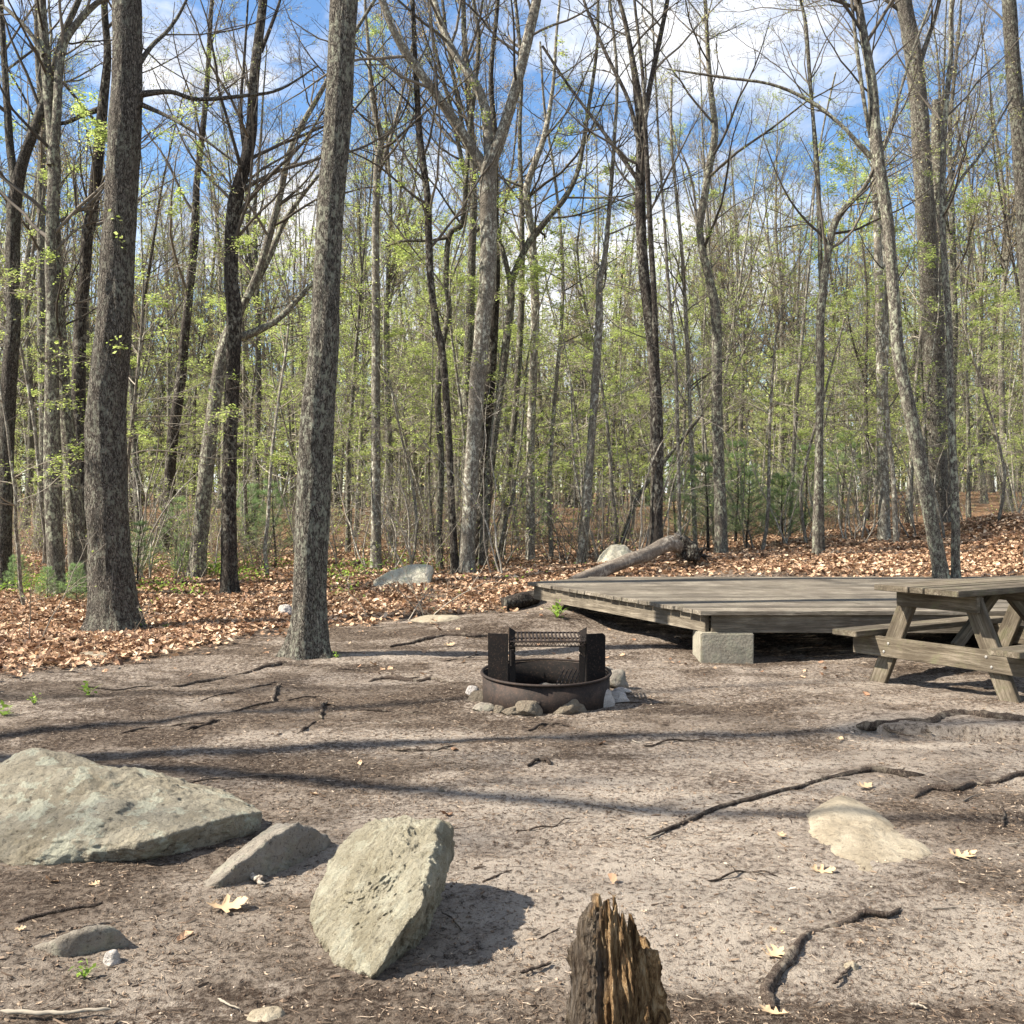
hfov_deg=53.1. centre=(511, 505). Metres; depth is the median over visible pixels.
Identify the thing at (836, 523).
shrub
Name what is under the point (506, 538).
shrub
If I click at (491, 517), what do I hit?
shrub
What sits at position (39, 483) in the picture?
sapling
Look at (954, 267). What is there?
tree
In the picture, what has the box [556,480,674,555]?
shrub
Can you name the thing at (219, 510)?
shrub
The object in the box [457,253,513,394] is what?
tree
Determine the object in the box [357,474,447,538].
shrub
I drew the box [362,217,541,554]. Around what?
sapling
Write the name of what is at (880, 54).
sky
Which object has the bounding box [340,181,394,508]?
tree
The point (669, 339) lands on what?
tree
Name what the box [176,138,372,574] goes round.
sapling
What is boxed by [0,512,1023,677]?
leaf litter
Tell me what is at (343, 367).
sapling
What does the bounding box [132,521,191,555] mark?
shrub
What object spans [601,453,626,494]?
sapling
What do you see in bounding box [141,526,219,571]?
shrub
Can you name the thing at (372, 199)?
tree
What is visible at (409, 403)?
tree
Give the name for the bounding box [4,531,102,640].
shrub
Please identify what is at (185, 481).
sapling
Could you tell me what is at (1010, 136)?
tree
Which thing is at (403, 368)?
sapling
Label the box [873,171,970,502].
tree
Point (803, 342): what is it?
tree
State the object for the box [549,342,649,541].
sapling
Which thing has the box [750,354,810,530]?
sapling
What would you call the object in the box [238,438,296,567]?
shrub
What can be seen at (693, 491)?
shrub
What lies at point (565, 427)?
tree
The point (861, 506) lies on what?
shrub
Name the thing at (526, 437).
sapling
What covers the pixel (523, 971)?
stick
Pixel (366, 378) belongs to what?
sapling
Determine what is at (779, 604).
tent platform
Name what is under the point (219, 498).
sapling
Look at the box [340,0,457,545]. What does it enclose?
tree
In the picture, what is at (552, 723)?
tree root
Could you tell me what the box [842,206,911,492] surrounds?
tree
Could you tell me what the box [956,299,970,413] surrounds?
tree
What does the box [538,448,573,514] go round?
sapling
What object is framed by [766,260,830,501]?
tree
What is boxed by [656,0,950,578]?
tree
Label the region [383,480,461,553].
shrub
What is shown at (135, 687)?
tree root
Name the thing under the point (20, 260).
tree
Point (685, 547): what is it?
fallen log
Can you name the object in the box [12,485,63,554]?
shrub
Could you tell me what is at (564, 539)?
shrub
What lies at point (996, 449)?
sapling
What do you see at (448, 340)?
tree
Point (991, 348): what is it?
tree
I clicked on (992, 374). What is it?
tree
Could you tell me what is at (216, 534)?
shrub
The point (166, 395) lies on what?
tree
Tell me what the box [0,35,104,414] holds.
tree
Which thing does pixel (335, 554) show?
shrub
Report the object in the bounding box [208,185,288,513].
tree
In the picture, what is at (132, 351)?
tree
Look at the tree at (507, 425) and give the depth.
26.09 m
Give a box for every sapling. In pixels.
[0,41,147,566]
[0,200,87,604]
[0,249,75,436]
[0,319,37,527]
[1,295,131,475]
[14,431,35,506]
[14,466,24,485]
[16,310,90,419]
[23,86,293,593]
[28,474,63,493]
[70,333,163,472]
[86,332,180,506]
[127,363,177,472]
[127,404,156,472]
[127,405,162,478]
[127,422,156,450]
[127,423,163,515]
[140,273,242,512]
[140,353,207,476]
[147,351,219,513]
[151,420,183,512]
[158,417,191,511]
[158,426,197,510]
[161,305,253,517]
[161,426,203,489]
[166,362,242,493]
[173,401,258,533]
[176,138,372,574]
[181,378,251,514]
[182,313,242,456]
[195,215,359,473]
[202,227,380,552]
[215,404,288,505]
[217,243,345,461]
[219,318,305,513]
[220,257,348,518]
[237,353,298,504]
[239,377,302,547]
[247,317,366,475]
[249,278,355,444]
[265,383,301,459]
[265,389,302,464]
[272,308,410,463]
[274,319,355,446]
[298,291,371,514]
[299,175,466,564]
[333,366,407,559]
[334,345,394,463]
[334,411,385,520]
[336,280,415,455]
[336,432,370,484]
[339,208,461,548]
[345,226,452,527]
[346,221,467,526]
[351,427,383,514]
[353,406,406,510]
[354,192,521,454]
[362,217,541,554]
[364,59,531,465]
[370,307,464,527]
[370,434,407,495]
[380,226,518,454]
[393,274,499,539]
[397,178,553,514]
[413,351,501,484]
[413,377,455,523]
[427,312,509,520]
[430,189,639,565]
[450,35,711,544]
[467,242,647,559]
[468,167,668,550]
[493,384,564,559]
[495,385,526,500]
[496,335,565,527]
[496,403,517,527]
[497,325,578,484]
[516,433,547,507]
[519,331,605,530]
[520,283,669,539]
[521,210,655,475]
[535,270,673,544]
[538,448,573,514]
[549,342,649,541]
[552,323,649,534]
[554,382,608,476]
[558,180,678,533]
[579,394,628,520]
[583,363,644,504]
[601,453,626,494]
[602,179,795,543]
[603,390,670,537]
[616,388,675,482]
[621,370,701,516]
[622,333,711,502]
[628,403,700,496]
[659,288,761,464]
[663,292,774,525]
[665,340,759,513]
[670,274,790,521]
[689,97,894,549]
[693,350,778,497]
[694,392,743,537]
[704,371,767,470]
[706,244,828,512]
[723,377,778,489]
[725,427,776,499]
[729,304,840,495]
[742,129,935,541]
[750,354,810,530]
[751,348,830,521]
[757,374,813,517]
[760,411,814,510]
[766,437,811,520]
[767,343,842,534]
[768,225,910,518]
[777,422,827,524]
[779,321,857,525]
[780,344,876,475]
[785,284,908,487]
[793,303,895,523]
[800,246,900,504]
[803,404,848,520]
[805,300,908,503]
[812,345,890,456]
[823,415,870,521]
[824,385,868,505]
[836,426,876,512]
[838,96,1019,525]
[847,311,921,503]
[856,321,921,450]
[859,226,1019,537]
[874,396,920,521]
[883,146,1022,521]
[890,311,976,519]
[892,354,974,463]
[956,252,1023,461]
[956,373,1020,518]
[956,410,990,483]
[959,355,1022,502]
[962,295,1023,512]
[963,352,1023,503]
[972,412,1019,481]
[984,291,1023,444]
[988,396,1023,483]
[998,404,1023,503]
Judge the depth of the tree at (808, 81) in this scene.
15.86 m
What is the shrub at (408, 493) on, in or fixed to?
on the ground
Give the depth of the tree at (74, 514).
13.79 m
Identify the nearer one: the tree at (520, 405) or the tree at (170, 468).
the tree at (170, 468)
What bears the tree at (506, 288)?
on the ground
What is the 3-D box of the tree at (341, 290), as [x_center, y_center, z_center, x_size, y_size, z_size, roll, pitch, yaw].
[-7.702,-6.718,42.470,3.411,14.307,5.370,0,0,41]
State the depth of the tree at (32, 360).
48.52 m
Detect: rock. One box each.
[32,925,128,956]
[204,822,330,887]
[806,795,931,871]
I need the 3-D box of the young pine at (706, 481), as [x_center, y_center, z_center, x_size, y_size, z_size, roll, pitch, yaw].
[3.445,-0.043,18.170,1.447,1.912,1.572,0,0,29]
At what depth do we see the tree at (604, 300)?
46.07 m
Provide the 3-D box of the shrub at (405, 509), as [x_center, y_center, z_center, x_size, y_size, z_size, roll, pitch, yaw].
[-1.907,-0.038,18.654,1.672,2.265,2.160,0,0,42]
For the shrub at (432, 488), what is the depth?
26.30 m
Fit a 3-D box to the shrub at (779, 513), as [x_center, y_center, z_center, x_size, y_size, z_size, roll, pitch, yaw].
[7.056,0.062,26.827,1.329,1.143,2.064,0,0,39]
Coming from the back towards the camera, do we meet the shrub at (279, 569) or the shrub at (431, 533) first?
the shrub at (431, 533)
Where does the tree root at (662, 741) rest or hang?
on the ground
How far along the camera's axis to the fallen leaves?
8.10 m
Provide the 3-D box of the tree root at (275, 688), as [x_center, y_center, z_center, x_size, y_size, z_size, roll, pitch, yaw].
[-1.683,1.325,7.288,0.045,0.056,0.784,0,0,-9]
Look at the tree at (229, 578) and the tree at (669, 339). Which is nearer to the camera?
the tree at (229, 578)
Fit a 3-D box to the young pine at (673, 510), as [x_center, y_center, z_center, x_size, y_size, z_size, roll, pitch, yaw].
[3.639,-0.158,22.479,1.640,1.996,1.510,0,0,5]
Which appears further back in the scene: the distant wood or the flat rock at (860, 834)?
the distant wood
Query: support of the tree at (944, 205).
on the ground
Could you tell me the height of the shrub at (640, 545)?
3.321 m
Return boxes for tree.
[0,0,98,528]
[0,0,155,589]
[0,0,167,549]
[0,0,206,539]
[0,0,301,597]
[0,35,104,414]
[0,171,36,376]
[0,180,38,524]
[0,180,72,417]
[0,182,82,479]
[0,290,72,417]
[1,254,36,420]
[13,36,139,593]
[14,304,69,473]
[21,163,103,521]
[22,231,99,368]
[24,226,140,357]
[30,92,140,402]
[32,55,224,530]
[66,190,158,378]
[70,0,269,560]
[79,0,317,631]
[90,271,157,456]
[109,0,306,552]
[127,160,238,507]
[127,336,166,449]
[128,211,166,387]
[132,280,161,397]
[134,34,288,553]
[136,196,210,431]
[136,296,202,507]
[142,174,217,507]
[145,249,211,491]
[147,0,457,593]
[158,199,247,513]
[175,0,420,578]
[182,3,313,545]
[190,240,252,490]
[196,272,271,491]
[197,285,224,506]
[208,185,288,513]
[224,147,308,542]
[224,305,254,482]
[241,274,301,419]
[244,107,317,519]
[249,0,625,572]
[259,187,372,378]
[260,143,347,388]
[264,346,308,485]
[275,0,357,659]
[277,0,502,569]
[279,297,337,436]
[281,340,340,506]
[285,194,361,409]
[289,0,519,573]
[295,1,450,552]
[297,126,381,518]
[298,0,540,570]
[301,218,370,507]
[309,103,441,536]
[315,92,421,343]
[336,233,407,514]
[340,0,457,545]
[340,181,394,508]
[341,145,422,519]
[348,323,381,506]
[363,247,448,511]
[366,248,458,524]
[368,322,416,506]
[379,0,592,499]
[389,0,520,563]
[391,283,442,421]
[391,316,425,509]
[397,327,435,512]
[399,252,464,517]
[410,43,570,347]
[417,236,505,528]
[428,189,541,539]
[433,204,467,514]
[434,0,700,560]
[441,263,477,439]
[451,200,529,517]
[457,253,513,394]
[461,241,518,372]
[462,0,628,559]
[473,0,699,567]
[474,257,542,432]
[477,258,573,491]
[479,41,658,556]
[498,276,538,507]
[499,303,575,515]
[501,313,546,508]
[523,188,623,523]
[525,0,723,558]
[538,322,589,507]
[540,351,585,507]
[547,174,661,526]
[551,230,647,530]
[554,194,632,515]
[555,283,639,510]
[560,310,598,482]
[561,0,726,535]
[571,0,704,563]
[600,306,636,502]
[603,284,648,508]
[605,171,726,394]
[615,364,637,492]
[619,415,702,544]
[623,295,668,505]
[625,0,883,552]
[628,77,774,545]
[628,113,727,528]
[633,21,773,525]
[655,229,709,504]
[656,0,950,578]
[662,186,754,537]
[664,91,772,504]
[673,251,756,458]
[675,192,752,464]
[682,75,842,535]
[688,106,801,522]
[690,266,740,408]
[691,201,768,501]
[704,0,854,550]
[712,61,873,536]
[716,88,824,507]
[725,258,791,494]
[736,0,964,555]
[739,0,950,522]
[753,152,843,521]
[762,317,807,425]
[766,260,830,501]
[769,247,854,511]
[776,265,863,494]
[786,132,873,505]
[788,0,961,539]
[795,254,855,397]
[802,154,914,503]
[812,270,865,492]
[814,159,909,520]
[816,71,939,542]
[824,316,855,463]
[830,233,911,506]
[833,300,876,504]
[835,244,916,500]
[837,225,920,426]
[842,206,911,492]
[843,68,963,481]
[844,0,1023,577]
[859,0,1016,418]
[860,251,904,445]
[862,0,1023,522]
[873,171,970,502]
[888,285,920,426]
[889,243,965,428]
[896,83,1000,344]
[898,62,1021,517]
[904,188,984,373]
[919,225,993,402]
[930,69,1019,503]
[940,0,1023,510]
[949,245,1021,491]
[952,36,1020,321]
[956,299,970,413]
[957,228,1016,501]
[969,35,1023,252]
[970,313,1018,492]
[981,27,1023,319]
[981,283,1022,502]
[982,0,1023,556]
[985,267,1022,370]
[997,304,1022,405]
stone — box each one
[82,651,106,659]
[102,949,120,965]
[246,1006,284,1021]
[278,604,291,614]
[309,815,454,978]
[410,615,461,622]
[467,690,482,701]
[472,702,493,711]
[493,705,503,712]
[502,706,517,714]
[515,700,542,716]
[553,699,587,714]
[603,689,614,707]
[610,669,628,688]
[612,687,631,693]
[612,691,628,702]
[844,961,858,969]
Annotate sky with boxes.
[0,0,1023,492]
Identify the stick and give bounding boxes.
[0,1007,110,1015]
[16,902,103,922]
[218,998,239,1008]
[441,911,462,930]
[482,870,510,882]
[519,961,551,973]
[538,928,559,938]
[589,804,632,812]
[832,961,857,983]
[910,1002,927,1008]
[932,907,956,909]
[987,874,1006,878]
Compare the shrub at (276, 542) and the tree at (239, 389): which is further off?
the tree at (239, 389)
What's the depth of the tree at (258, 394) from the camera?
23.67 m
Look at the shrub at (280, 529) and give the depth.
18.15 m
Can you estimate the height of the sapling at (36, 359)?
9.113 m
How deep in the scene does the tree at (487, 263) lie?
16.10 m
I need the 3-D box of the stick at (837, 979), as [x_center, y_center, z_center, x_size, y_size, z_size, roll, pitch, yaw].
[0.958,1.342,2.945,0.017,0.012,0.175,0,0,39]
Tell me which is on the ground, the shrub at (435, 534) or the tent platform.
the shrub at (435, 534)
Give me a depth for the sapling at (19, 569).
12.13 m
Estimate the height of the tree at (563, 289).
9.506 m
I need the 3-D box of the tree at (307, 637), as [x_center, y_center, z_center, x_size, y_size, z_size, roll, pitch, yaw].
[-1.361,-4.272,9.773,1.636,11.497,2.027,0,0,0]
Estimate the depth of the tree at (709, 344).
44.81 m
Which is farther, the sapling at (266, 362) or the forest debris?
the sapling at (266, 362)
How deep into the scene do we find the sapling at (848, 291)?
16.82 m
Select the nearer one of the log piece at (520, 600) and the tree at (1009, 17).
the log piece at (520, 600)
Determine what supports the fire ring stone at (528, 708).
on the ground
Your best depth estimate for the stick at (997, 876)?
3.69 m
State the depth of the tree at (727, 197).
51.03 m
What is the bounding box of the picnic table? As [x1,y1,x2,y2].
[832,575,1023,702]
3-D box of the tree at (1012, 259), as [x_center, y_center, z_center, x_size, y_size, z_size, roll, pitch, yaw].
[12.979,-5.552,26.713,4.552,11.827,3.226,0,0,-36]
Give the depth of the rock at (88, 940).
3.08 m
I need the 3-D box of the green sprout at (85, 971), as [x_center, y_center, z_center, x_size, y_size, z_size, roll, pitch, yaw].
[-1.217,1.319,2.917,0.083,0.057,0.061,0,0,28]
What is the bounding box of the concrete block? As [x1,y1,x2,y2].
[693,628,753,663]
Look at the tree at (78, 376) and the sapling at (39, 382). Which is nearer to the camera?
the tree at (78, 376)
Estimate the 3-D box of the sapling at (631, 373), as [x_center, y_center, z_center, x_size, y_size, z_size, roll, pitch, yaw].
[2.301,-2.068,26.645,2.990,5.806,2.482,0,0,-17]
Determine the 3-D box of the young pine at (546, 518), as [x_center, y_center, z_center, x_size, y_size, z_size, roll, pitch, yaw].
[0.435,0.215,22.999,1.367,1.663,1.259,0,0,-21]
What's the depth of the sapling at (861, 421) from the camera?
40.38 m
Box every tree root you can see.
[45,681,156,690]
[103,722,211,736]
[160,661,308,687]
[180,719,221,731]
[190,774,287,782]
[199,681,276,701]
[221,696,317,713]
[249,872,264,884]
[271,683,280,700]
[296,721,316,733]
[318,701,327,717]
[324,667,406,677]
[342,708,432,715]
[368,675,449,682]
[382,745,456,750]
[389,632,487,646]
[434,654,478,662]
[515,818,582,830]
[527,757,550,766]
[528,721,574,730]
[615,701,696,705]
[644,737,722,746]
[649,766,924,835]
[708,863,776,881]
[760,907,900,1009]
[856,709,1023,735]
[912,770,1023,798]
[1000,805,1005,826]
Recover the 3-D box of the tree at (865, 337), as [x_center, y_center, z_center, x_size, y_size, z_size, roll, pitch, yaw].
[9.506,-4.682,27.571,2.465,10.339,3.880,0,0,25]
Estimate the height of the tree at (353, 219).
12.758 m
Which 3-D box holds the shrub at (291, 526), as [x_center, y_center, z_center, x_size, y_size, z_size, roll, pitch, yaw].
[-3.302,-0.505,16.588,2.279,3.318,2.522,0,0,45]
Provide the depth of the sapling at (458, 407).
25.62 m
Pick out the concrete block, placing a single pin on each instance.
(721, 647)
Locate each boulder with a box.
[0,748,261,865]
[371,564,433,587]
[597,544,631,561]
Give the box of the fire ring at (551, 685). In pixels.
[465,627,611,713]
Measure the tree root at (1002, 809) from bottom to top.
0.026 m
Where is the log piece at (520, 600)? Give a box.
[500,590,539,610]
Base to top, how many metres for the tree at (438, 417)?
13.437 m
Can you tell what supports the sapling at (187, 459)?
on the ground
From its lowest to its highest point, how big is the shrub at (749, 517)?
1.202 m
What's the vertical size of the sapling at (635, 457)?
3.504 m
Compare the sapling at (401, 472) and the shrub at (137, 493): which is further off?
the sapling at (401, 472)
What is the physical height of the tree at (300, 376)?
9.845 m
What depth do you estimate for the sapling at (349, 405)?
37.81 m
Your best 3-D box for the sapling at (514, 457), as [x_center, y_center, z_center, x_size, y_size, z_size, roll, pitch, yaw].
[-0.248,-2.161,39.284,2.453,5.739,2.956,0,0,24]
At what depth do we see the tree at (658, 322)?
30.05 m
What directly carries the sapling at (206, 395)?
on the ground
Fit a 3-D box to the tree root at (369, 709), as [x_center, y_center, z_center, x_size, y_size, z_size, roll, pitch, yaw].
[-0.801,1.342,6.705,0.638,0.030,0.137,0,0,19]
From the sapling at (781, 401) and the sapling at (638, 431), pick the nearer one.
the sapling at (781, 401)
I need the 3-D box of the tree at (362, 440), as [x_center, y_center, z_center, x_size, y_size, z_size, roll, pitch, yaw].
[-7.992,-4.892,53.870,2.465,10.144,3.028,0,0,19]
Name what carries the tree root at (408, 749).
on the ground
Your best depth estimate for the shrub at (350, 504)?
22.77 m
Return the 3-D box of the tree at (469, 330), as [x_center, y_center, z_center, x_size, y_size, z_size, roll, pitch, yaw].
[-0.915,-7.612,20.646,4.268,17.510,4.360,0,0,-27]
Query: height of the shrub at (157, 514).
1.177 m
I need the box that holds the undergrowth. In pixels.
[0,549,585,599]
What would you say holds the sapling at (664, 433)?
on the ground
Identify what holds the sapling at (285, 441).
on the ground
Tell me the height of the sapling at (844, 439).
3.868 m
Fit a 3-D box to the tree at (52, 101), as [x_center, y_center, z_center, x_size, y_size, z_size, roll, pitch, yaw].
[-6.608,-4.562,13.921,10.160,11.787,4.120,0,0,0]
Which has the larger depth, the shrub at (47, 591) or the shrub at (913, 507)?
the shrub at (913, 507)
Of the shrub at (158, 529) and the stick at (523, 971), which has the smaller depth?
the stick at (523, 971)
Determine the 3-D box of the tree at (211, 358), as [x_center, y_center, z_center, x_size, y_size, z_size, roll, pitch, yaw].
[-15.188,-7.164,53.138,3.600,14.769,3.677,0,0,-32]
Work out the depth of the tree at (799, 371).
20.01 m
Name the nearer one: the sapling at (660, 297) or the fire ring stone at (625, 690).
the fire ring stone at (625, 690)
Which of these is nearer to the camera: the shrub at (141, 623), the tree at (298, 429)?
the shrub at (141, 623)
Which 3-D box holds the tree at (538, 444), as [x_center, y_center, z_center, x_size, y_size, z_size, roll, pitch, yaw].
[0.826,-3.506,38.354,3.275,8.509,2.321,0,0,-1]
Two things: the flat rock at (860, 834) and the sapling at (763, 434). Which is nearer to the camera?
the flat rock at (860, 834)
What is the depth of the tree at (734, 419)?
38.80 m
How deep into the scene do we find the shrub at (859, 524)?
19.70 m
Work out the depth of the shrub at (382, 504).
27.46 m
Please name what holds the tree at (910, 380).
on the ground
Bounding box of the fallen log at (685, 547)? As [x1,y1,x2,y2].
[568,533,711,578]
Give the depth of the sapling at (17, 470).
37.82 m
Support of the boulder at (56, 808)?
on the ground
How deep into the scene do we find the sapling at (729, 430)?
45.01 m
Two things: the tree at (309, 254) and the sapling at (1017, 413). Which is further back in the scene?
the tree at (309, 254)
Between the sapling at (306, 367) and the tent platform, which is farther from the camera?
the sapling at (306, 367)
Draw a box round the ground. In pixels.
[0,491,1023,1023]
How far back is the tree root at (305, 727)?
6.16 m
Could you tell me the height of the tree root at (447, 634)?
0.087 m
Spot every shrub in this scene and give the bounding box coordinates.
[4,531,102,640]
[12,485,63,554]
[12,487,41,559]
[12,491,65,553]
[12,493,65,566]
[12,503,66,556]
[12,512,42,558]
[13,473,65,549]
[14,452,67,565]
[14,456,66,520]
[22,509,152,570]
[29,526,67,547]
[31,379,209,560]
[42,444,155,571]
[65,442,199,574]
[127,365,265,579]
[127,383,183,542]
[128,447,196,579]
[128,480,177,548]
[131,459,261,569]
[131,597,158,631]
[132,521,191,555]
[135,495,220,585]
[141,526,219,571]
[142,499,191,531]
[149,483,190,528]
[166,478,253,551]
[167,489,286,562]
[172,502,240,543]
[184,430,265,570]
[189,450,254,536]
[192,507,255,550]
[207,523,288,570]
[208,511,292,568]
[209,514,253,556]
[219,484,291,546]
[237,507,293,561]
[237,512,289,547]
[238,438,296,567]
[239,377,405,550]
[239,540,284,568]
[242,444,403,548]
[255,533,338,583]
[260,467,342,523]
[268,500,370,564]
[273,474,367,565]
[274,430,347,563]
[284,480,340,533]
[287,498,353,538]
[329,558,441,619]
[330,371,429,566]
[330,445,509,554]
[330,448,435,567]
[332,536,522,614]
[339,491,426,553]
[341,501,434,550]
[342,440,461,543]
[351,448,444,562]
[355,467,461,535]
[356,453,460,547]
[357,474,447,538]
[360,462,500,561]
[360,474,420,533]
[361,529,449,570]
[372,364,517,574]
[381,467,456,525]
[382,495,518,554]
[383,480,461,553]
[386,469,526,574]
[393,472,443,534]
[401,500,461,555]
[404,453,500,535]
[413,387,578,539]
[413,518,460,551]
[417,472,460,524]
[429,464,525,558]
[435,497,539,551]
[443,442,568,564]
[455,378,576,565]
[458,493,565,561]
[460,443,578,529]
[482,407,667,562]
[488,498,546,552]
[494,471,577,532]
[498,456,606,537]
[514,483,665,564]
[533,447,710,563]
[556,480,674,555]
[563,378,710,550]
[566,479,668,550]
[603,486,681,539]
[615,342,743,549]
[621,514,646,545]
[639,375,742,535]
[640,373,773,547]
[665,492,739,539]
[667,434,736,535]
[690,479,763,534]
[698,456,802,531]
[700,473,766,535]
[710,364,851,521]
[723,423,831,543]
[728,493,786,526]
[731,488,780,532]
[740,456,836,533]
[751,489,807,526]
[776,492,864,533]
[779,474,851,530]
[789,359,916,535]
[794,477,855,529]
[797,422,917,539]
[809,477,890,525]
[823,365,919,533]
[825,363,937,538]
[828,478,918,525]
[874,463,919,505]
[897,492,921,518]
[920,352,1022,522]
[959,468,1000,506]
[959,469,992,509]
[959,493,989,512]
[964,486,1023,516]
[972,468,1023,512]
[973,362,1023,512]
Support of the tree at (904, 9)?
on the ground
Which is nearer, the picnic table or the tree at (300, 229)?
the picnic table
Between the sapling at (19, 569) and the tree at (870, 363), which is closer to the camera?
the sapling at (19, 569)
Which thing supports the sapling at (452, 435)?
on the ground
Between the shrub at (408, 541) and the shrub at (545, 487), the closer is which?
the shrub at (408, 541)
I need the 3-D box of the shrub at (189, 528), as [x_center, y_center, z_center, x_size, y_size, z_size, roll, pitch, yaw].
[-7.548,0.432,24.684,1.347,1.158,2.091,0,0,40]
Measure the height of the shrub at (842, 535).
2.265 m
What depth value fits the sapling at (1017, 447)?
38.07 m
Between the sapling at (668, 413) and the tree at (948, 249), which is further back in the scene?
the sapling at (668, 413)
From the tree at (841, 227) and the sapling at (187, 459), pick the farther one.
the sapling at (187, 459)
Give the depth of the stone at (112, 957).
3.01 m
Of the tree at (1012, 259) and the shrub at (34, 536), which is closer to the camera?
the shrub at (34, 536)
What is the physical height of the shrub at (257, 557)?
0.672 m
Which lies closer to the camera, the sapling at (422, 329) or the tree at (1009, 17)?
the tree at (1009, 17)
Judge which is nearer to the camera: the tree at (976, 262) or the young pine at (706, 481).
the young pine at (706, 481)
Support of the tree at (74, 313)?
on the ground
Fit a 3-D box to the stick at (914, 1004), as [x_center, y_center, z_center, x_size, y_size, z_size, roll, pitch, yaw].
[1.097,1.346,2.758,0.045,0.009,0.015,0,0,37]
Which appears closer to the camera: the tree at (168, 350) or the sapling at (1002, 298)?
the sapling at (1002, 298)
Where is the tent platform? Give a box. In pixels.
[527,577,1023,632]
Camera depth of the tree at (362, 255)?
21.14 m
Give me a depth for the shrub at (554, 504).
27.37 m
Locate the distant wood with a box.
[0,82,1023,509]
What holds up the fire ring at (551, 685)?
on the ground
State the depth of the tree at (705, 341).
49.24 m
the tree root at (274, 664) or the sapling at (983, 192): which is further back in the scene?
the sapling at (983, 192)
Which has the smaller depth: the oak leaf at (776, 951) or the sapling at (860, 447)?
the oak leaf at (776, 951)
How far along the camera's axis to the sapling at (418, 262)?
16.95 m
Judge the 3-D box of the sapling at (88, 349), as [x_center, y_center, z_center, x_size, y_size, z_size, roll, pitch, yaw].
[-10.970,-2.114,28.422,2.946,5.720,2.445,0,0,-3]
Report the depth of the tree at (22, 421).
50.25 m
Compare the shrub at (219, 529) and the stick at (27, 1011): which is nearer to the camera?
the stick at (27, 1011)
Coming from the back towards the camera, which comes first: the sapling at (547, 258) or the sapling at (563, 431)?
the sapling at (563, 431)
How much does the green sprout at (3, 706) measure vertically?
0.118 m
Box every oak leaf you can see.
[88,880,99,884]
[206,894,247,912]
[759,1004,787,1013]
[763,944,784,956]
[811,864,835,872]
[856,782,871,787]
[948,848,976,858]
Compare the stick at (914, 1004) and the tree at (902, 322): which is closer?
the stick at (914, 1004)
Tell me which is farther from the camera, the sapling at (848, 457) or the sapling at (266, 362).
the sapling at (266, 362)
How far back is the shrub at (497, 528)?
22.10 m
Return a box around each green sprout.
[0,700,12,714]
[27,692,40,702]
[68,959,95,977]
[77,681,101,694]
[549,599,564,617]
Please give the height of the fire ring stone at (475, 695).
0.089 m
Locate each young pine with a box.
[1,554,33,588]
[33,565,59,596]
[54,563,86,603]
[130,519,162,580]
[144,496,193,570]
[167,538,207,571]
[218,482,274,542]
[238,478,295,564]
[507,480,558,540]
[643,456,712,532]
[667,452,747,550]
[687,437,771,540]
[709,467,781,547]
[749,470,812,543]
[762,441,841,528]
[796,430,877,527]
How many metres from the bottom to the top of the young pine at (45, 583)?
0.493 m
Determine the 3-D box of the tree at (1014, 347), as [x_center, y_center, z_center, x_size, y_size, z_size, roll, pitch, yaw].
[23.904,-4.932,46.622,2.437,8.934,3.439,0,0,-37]
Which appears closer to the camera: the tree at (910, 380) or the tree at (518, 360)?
the tree at (518, 360)
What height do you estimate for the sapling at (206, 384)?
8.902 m
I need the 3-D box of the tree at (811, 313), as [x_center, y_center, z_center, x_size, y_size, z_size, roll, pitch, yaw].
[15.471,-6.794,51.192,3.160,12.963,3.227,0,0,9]
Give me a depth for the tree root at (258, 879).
3.65 m
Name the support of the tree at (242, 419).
on the ground
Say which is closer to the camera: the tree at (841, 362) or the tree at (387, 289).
the tree at (387, 289)
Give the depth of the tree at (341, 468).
38.58 m
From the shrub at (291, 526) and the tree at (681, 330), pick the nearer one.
the shrub at (291, 526)
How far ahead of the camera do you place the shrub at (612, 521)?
19.31 m
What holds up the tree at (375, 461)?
on the ground
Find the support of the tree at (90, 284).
on the ground
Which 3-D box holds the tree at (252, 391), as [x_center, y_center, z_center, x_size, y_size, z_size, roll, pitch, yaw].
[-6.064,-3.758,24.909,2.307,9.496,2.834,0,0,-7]
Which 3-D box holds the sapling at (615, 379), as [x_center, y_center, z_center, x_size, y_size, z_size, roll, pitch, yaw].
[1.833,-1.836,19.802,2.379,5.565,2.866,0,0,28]
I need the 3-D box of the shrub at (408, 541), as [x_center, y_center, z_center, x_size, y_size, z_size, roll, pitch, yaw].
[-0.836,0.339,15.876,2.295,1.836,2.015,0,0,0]
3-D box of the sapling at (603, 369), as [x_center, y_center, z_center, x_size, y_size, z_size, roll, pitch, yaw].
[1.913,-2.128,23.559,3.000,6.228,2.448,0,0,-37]
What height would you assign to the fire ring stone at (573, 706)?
0.135 m
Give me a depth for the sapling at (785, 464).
28.06 m
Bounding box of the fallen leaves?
[46,608,975,940]
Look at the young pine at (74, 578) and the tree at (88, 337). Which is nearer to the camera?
the young pine at (74, 578)
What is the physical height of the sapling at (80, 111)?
6.606 m
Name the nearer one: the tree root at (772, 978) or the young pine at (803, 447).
the tree root at (772, 978)
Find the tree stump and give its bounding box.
[565,893,671,1023]
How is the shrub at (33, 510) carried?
on the ground
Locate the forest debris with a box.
[0,574,1023,1023]
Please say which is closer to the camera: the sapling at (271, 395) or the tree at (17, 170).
the tree at (17, 170)
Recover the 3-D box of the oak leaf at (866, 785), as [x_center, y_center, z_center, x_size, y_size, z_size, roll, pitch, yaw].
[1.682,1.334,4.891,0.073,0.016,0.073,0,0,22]
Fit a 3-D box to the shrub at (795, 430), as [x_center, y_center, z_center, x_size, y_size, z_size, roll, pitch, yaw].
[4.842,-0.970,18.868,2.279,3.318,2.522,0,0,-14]

